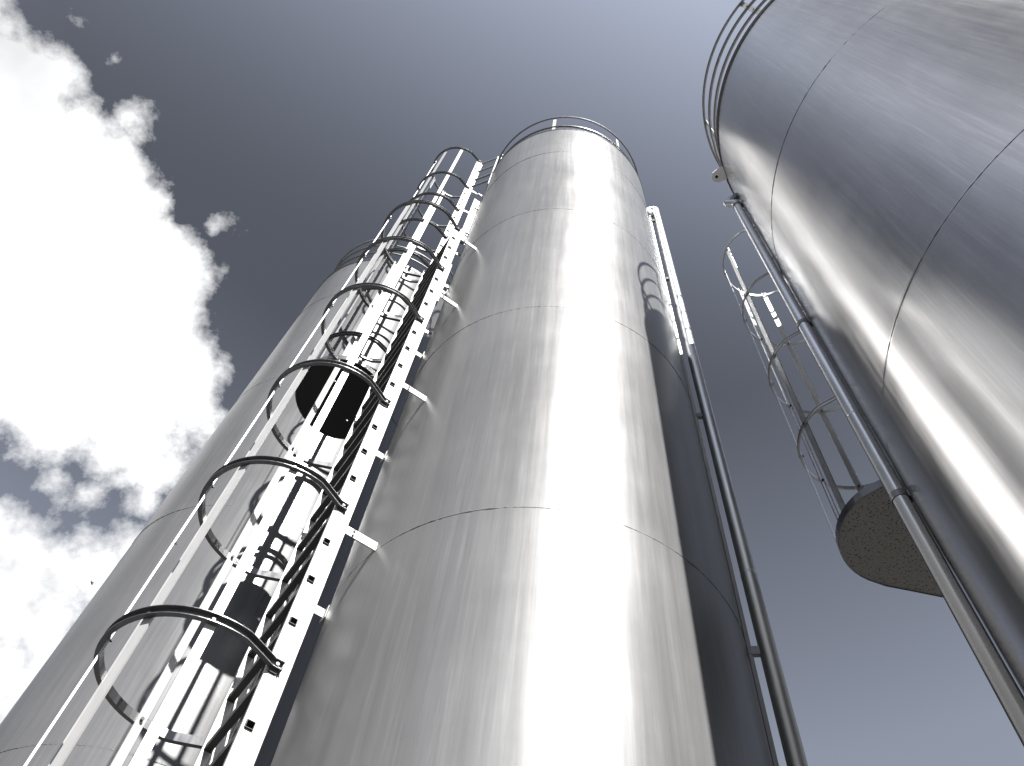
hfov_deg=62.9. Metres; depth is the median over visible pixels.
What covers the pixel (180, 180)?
sky
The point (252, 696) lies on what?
caged ladder
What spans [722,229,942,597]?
caged ladder
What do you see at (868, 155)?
silo
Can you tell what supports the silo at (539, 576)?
on the ground
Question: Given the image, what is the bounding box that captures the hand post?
[462,199,479,239]
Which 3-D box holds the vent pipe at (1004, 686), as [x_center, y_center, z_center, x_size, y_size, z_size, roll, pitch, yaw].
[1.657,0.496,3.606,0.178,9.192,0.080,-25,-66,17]
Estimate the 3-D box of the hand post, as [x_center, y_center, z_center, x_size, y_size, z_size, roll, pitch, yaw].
[-0.524,-2.131,10.768,0.094,1.620,0.058,33,-64,-12]
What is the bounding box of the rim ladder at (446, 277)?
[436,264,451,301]
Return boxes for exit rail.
[471,156,498,186]
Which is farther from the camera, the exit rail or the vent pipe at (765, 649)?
the exit rail
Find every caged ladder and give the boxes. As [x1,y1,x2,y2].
[24,200,475,765]
[295,147,482,438]
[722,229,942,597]
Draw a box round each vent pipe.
[647,206,807,765]
[723,193,1023,746]
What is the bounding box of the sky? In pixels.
[0,0,1023,765]
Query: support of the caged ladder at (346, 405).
attached to the silo at (539, 576)
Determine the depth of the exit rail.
12.47 m
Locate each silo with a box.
[0,238,452,765]
[271,116,772,765]
[702,0,1023,695]
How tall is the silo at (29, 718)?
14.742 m

